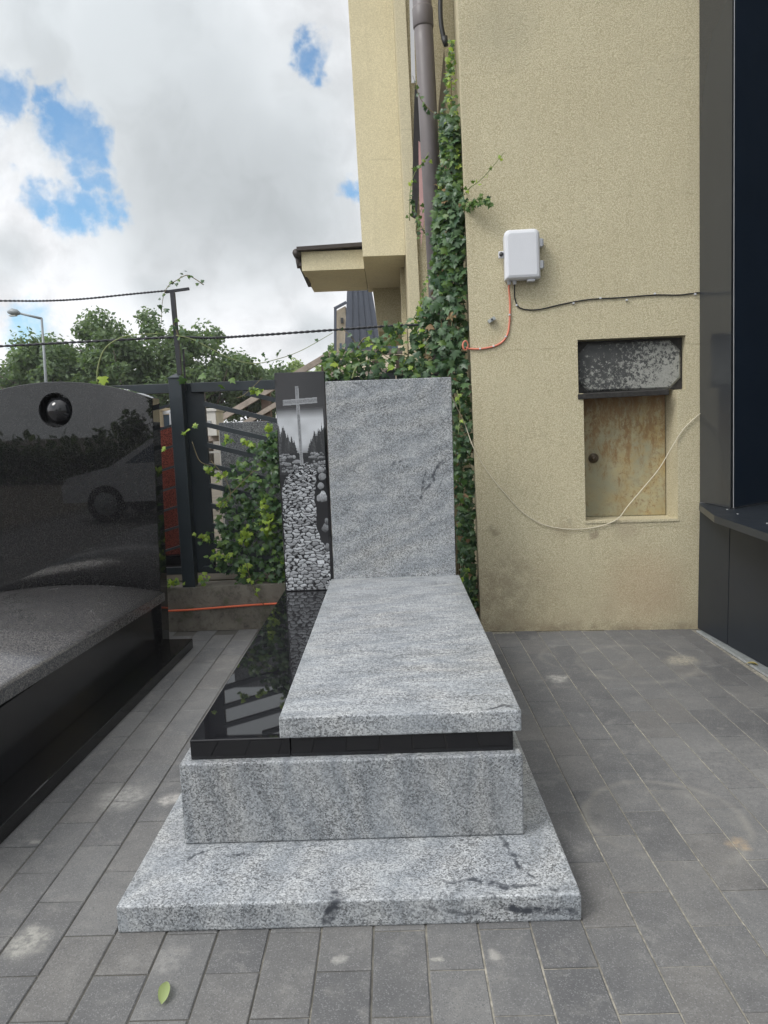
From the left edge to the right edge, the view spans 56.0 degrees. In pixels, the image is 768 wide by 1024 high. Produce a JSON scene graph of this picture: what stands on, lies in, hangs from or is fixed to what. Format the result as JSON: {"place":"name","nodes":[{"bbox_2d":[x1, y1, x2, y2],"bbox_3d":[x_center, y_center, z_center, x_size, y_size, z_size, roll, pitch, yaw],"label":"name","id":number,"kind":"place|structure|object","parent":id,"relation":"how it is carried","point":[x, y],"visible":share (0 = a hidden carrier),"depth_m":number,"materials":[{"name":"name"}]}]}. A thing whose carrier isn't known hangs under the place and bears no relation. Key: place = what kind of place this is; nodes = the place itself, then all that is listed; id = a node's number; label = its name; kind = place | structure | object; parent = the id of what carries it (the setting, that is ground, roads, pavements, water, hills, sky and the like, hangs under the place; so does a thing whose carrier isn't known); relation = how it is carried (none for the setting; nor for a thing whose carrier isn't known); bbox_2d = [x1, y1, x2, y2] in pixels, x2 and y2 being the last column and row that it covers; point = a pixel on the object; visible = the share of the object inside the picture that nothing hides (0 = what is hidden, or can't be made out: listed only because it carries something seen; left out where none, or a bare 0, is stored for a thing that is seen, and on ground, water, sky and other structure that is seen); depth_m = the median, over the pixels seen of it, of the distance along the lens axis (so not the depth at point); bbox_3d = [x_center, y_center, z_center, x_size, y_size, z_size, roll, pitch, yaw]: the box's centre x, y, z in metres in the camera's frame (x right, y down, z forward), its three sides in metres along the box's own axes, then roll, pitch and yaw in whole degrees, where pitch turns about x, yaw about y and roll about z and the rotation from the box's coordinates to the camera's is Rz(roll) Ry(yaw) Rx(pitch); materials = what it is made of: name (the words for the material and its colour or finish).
{"place":"outdoors","nodes":[
{"label":"outdoors","id":0,"kind":"place"},
{"bbox_2d":[0,0,375,422],"label":"sky","id":1,"kind":"structure","parent":0,"point":[144,144],"materials":[{"name":"white"}]},
{"bbox_2d":[208,436,218,441],"bbox_3d":[-1.628,-0.760,7.023,0.111,0.140,0.320,-2,7,1],"label":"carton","id":2,"kind":"object","parent":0,"point":[213,438],"visible":0.19,"depth_m":6.88,"materials":[{"name":"grey cardboard"}]},
{"bbox_2d":[213,441,219,470],"bbox_3d":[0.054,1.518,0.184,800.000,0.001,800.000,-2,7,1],"label":"ground","id":3,"kind":"structure","parent":0,"point":[216,458],"depth_m":42.51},
{"bbox_2d":[0,347,18,387],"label":"street tree","id":4,"kind":"object","parent":3,"relation":"on","point":[5,384],"visible":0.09,"depth_m":24.62,"materials":[{"name":"green plant"}]},
{"bbox_2d":[0,326,111,388],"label":"street tree","id":5,"kind":"object","parent":3,"relation":"on","point":[26,363],"visible":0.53,"depth_m":23.13,"materials":[{"name":"green plant"}]},
{"bbox_2d":[65,305,201,404],"bbox_3d":[-8.166,-3.967,23.990,4.451,5.748,4.724,-2,7,1],"label":"street tree","id":6,"kind":"object","parent":3,"relation":"on","point":[126,356],"visible":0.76,"depth_m":22.93,"materials":[{"name":"green plant"}]},
{"bbox_2d":[104,354,208,407],"bbox_3d":[-9.354,-4.234,28.861,5.165,5.193,4.817,-2,7,1],"label":"street tree","id":7,"kind":"object","parent":3,"relation":"on","point":[162,404],"depth_m":28.20,"materials":[{"name":"green plant"}]},
{"bbox_2d":[153,317,263,470],"bbox_3d":[-6.007,-3.980,24.997,3.762,5.380,3.647,-9,9,-43],"label":"street tree","id":8,"kind":"object","parent":3,"relation":"on","point":[224,369],"visible":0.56,"depth_m":24.17,"materials":[{"name":"green plant"}]},
{"bbox_2d":[208,360,291,421],"bbox_3d":[-4.757,-3.517,26.596,3.048,3.988,3.053,1,8,23],"label":"street tree","id":9,"kind":"object","parent":3,"relation":"on","point":[254,407],"visible":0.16,"depth_m":26.07,"materials":[{"name":"green plant"}]},
{"bbox_2d":[269,357,319,415],"bbox_3d":[-3.674,-4.634,32.800,3.795,4.632,3.275,-2,7,1],"label":"pale tree","id":10,"kind":"object","parent":3,"relation":"on","point":[296,364],"visible":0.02,"depth_m":31.99,"materials":[{"name":"green plant"}]},
{"bbox_2d":[292,0,699,631],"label":"building","id":11,"kind":"structure","parent":3,"relation":"on","point":[584,114],"depth_m":4.93,"materials":[{"name":"yellow paint"}]},
{"bbox_2d":[438,0,447,46],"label":"hanging cable","id":12,"kind":"object","parent":11,"relation":"hanging from","point":[444,38],"visible":1,"depth_m":5.10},
{"bbox_2d":[405,40,504,611],"bbox_3d":[0.462,-1.254,5.134,0.513,4.115,0.933,-3,7,-12],"label":"climbing ivy","id":13,"kind":"object","parent":11,"relation":"attached to","point":[448,242],"visible":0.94,"depth_m":5.09,"materials":[{"name":"green plant"}]},
{"bbox_2d":[462,285,510,350],"bbox_3d":[0.692,-1.313,4.882,0.336,0.421,0.053,-2,7,4],"label":"orange wall cable","id":14,"kind":"object","parent":11,"relation":"attached to","point":[501,342],"depth_m":4.91,"materials":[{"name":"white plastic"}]},
{"bbox_2d":[487,316,495,322],"bbox_3d":[0.728,-1.300,4.881,0.055,0.045,0.039,-2,7,1],"label":"wall bracket","id":15,"kind":"object","parent":11,"relation":"attached to","point":[493,318],"depth_m":4.87,"materials":[{"name":"metal"}]},
{"bbox_2d":[498,229,543,284],"bbox_3d":[0.910,-1.689,4.787,0.298,0.340,0.101,-1,7,5],"label":"junction box","id":16,"kind":"object","parent":11,"relation":"attached to","point":[519,254],"visible":1,"depth_m":4.74,"materials":[{"name":"white plastic"}]},
{"bbox_2d":[452,397,699,529],"bbox_3d":[1.295,-0.326,4.848,1.694,0.935,0.402,-2,7,1],"label":"cream cable","id":17,"kind":"object","parent":11,"relation":"attached to","point":[566,528],"visible":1,"depth_m":5.00,"materials":[{"name":"beige plastic"}]},
{"bbox_2d":[514,284,699,310],"bbox_3d":[1.481,-1.456,4.816,1.220,0.173,0.047,-2,7,3],"label":"black wall cable","id":18,"kind":"object","parent":11,"relation":"attached to","point":[654,294],"depth_m":4.82,"materials":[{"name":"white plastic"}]},
{"bbox_2d":[583,395,665,516],"bbox_3d":[1.695,-0.405,5.130,0.611,0.873,0.042,-1,7,5],"label":"metal door","id":19,"kind":"structure","parent":11,"relation":"in","point":[624,437],"depth_m":5.13,"materials":[{"name":"paint"}]},
{"bbox_2d":[167,473,277,581],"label":"yard ground","id":20,"kind":"structure","parent":0,"point":[216,494],"depth_m":5.87,"materials":[{"name":"grey concrete"}]},
{"bbox_2d":[7,308,47,381],"bbox_3d":[-8.679,-2.665,17.879,0.839,4.660,0.170,-2,7,1],"label":"street lamp","id":21,"kind":"object","parent":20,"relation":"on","point":[12,312],"visible":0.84,"depth_m":17.63,"materials":[{"name":"silver metal"}]},
{"bbox_2d":[160,408,169,426],"bbox_3d":[-2.164,-0.828,6.918,0.159,0.330,0.320,-2,7,1],"label":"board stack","id":22,"kind":"object","parent":20,"relation":"on","point":[162,418],"visible":0.09,"depth_m":6.83,"materials":[{"name":"grey wood"}]},
{"bbox_2d":[162,410,170,426],"bbox_3d":[-2.068,-0.868,6.866,0.128,0.199,0.025,-2,7,1],"label":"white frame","id":23,"kind":"object","parent":22,"relation":"on","point":[167,420],"visible":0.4,"depth_m":6.87,"materials":[{"name":"plastic"}]},
{"bbox_2d":[160,427,180,566],"bbox_3d":[-1.837,0.022,5.986,0.580,1.445,0.250,-2,7,1],"label":"red granite slab","id":24,"kind":"object","parent":20,"relation":"on","point":[173,558],"depth_m":5.90,"materials":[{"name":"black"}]},
{"bbox_2d":[206,408,223,435],"bbox_3d":[-1.592,-0.833,6.712,0.159,0.250,0.320,-2,7,1],"label":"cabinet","id":25,"kind":"object","parent":20,"relation":"on","point":[214,416],"visible":0.53,"depth_m":6.57,"materials":[{"name":"white plastic"}]},
{"bbox_2d":[209,434,224,532],"bbox_3d":[-1.407,-0.169,6.035,0.156,0.998,0.018,-2,7,1],"label":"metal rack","id":26,"kind":"object","parent":20,"relation":"on","point":[220,472],"visible":0.14,"depth_m":6.00,"materials":[{"name":"grey metal"}]},
{"bbox_2d":[219,421,282,564],"bbox_3d":[-0.870,-0.066,5.948,0.880,1.360,0.090,-2,7,1],"label":"grey granite slab","id":27,"kind":"object","parent":20,"relation":"on","point":[228,458],"depth_m":5.86,"materials":[{"name":"grey stone"}]},
{"bbox_2d":[223,348,402,421],"bbox_3d":[-0.884,-0.599,8.045,2.305,2.315,0.178,-2,7,1],"label":"stair railing","id":28,"kind":"object","parent":20,"relation":"on","point":[267,407],"visible":0.13,"depth_m":7.89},
{"bbox_2d":[315,343,333,371],"bbox_3d":[-2.395,-5.542,35.694,2.354,5.642,2.713,-6,8,-28],"label":"pale tree","id":29,"kind":"object","parent":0,"point":[319,367],"visible":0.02,"depth_m":35.33,"materials":[{"name":"green plant"}]},
{"bbox_2d":[334,290,397,376],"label":"distant house","id":30,"kind":"structure","parent":0,"point":[358,310],"depth_m":19.54,"materials":[{"name":"stone"}]},
{"bbox_2d":[0,611,767,1023],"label":"pavement","id":31,"kind":"structure","parent":0,"point":[646,755],"depth_m":2.34,"materials":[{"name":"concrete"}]},
{"bbox_2d":[0,382,192,843],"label":"black grave monument","id":32,"kind":"object","parent":31,"relation":"on","point":[92,654],"visible":1,"depth_m":4.69,"materials":[{"name":"stone"}]},
{"bbox_2d":[158,981,169,1003],"bbox_3d":[-0.588,1.282,1.936,0.030,0.017,0.078,-3,7,-6],"label":"fallen leaf","id":33,"kind":"object","parent":31,"relation":"on","point":[163,990],"visible":1,"depth_m":1.93,"materials":[{"name":"plant"}]},
{"bbox_2d":[167,578,475,631],"bbox_3d":[-4.107,0.800,5.581,9.600,0.360,0.220,-2,7,1],"label":"fence footing","id":34,"kind":"object","parent":31,"relation":"on","point":[219,593],"depth_m":5.44,"materials":[{"name":"concrete"}]},
{"bbox_2d":[168,603,276,611],"bbox_3d":[-1.234,0.732,5.420,3.750,0.086,0.019,-2,7,1],"label":"orange ground cable","id":35,"kind":"object","parent":34,"relation":"attached to","point":[219,607],"visible":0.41,"depth_m":5.41,"materials":[{"name":"orange plastic"}]},
{"bbox_2d":[113,369,466,586],"bbox_3d":[-1.353,-0.228,5.415,3.982,1.605,0.166,-2,7,1],"label":"fence","id":36,"kind":"object","parent":34,"relation":"on","point":[194,487],"visible":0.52,"depth_m":5.39,"materials":[{"name":"metal"}]},
{"bbox_2d":[165,287,189,389],"bbox_3d":[-1.482,-1.256,5.261,0.177,0.731,0.038,-2,7,1],"label":"wire support","id":37,"kind":"object","parent":36,"relation":"attached to","point":[176,341],"visible":1,"depth_m":5.24,"materials":[{"name":"black metal"}]},
{"bbox_2d":[0,290,164,301],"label":"fence wire","id":38,"kind":"object","parent":37,"relation":"attached to","point":[126,294],"visible":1,"depth_m":5.23,"materials":[{"name":"black metal"}]},
{"bbox_2d":[90,271,331,389],"bbox_3d":[-1.261,-1.310,5.217,1.780,0.851,0.097,-2,7,1],"label":"wire vine","id":39,"kind":"object","parent":37,"relation":"attached to","point":[103,380],"visible":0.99,"depth_m":5.23,"materials":[{"name":"green plant"}]},
{"bbox_2d":[0,323,433,347],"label":"fence wire","id":40,"kind":"object","parent":37,"relation":"attached to","point":[195,337],"visible":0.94,"depth_m":5.26,"materials":[{"name":"black metal"}]},
{"bbox_2d":[161,378,284,604],"bbox_3d":[-1.167,-0.146,5.456,1.007,1.675,0.388,-2,7,1],"label":"fence ivy","id":41,"kind":"object","parent":36,"relation":"attached to","point":[263,500],"visible":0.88,"depth_m":5.39,"materials":[{"name":"green plant"}]},
{"bbox_2d":[320,318,421,381],"bbox_3d":[-0.108,-1.179,5.284,0.740,0.481,0.319,-3,7,-10],"label":"fence top ivy","id":42,"kind":"object","parent":36,"relation":"attached to","point":[334,362],"visible":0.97,"depth_m":5.24,"materials":[{"name":"green plant"}]},
{"bbox_2d":[117,371,580,932],"bbox_3d":[-0.127,0.165,3.481,1.400,1.843,2.852,-2,7,1],"label":"grave monument","id":43,"kind":"object","parent":31,"relation":"on","point":[355,755],"visible":1,"depth_m":2.48,"materials":[{"name":"grey stone"}]},
{"bbox_2d":[696,630,767,677],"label":"drain channel","id":44,"kind":"object","parent":31,"relation":"on","point":[762,669],"visible":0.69,"depth_m":4.47,"materials":[{"name":"metal"}]},
{"bbox_2d":[698,0,767,666],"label":"clad structure","id":45,"kind":"object","parent":31,"relation":"on","point":[733,503],"visible":1,"depth_m":4.50,"materials":[{"name":"grey plastic"}]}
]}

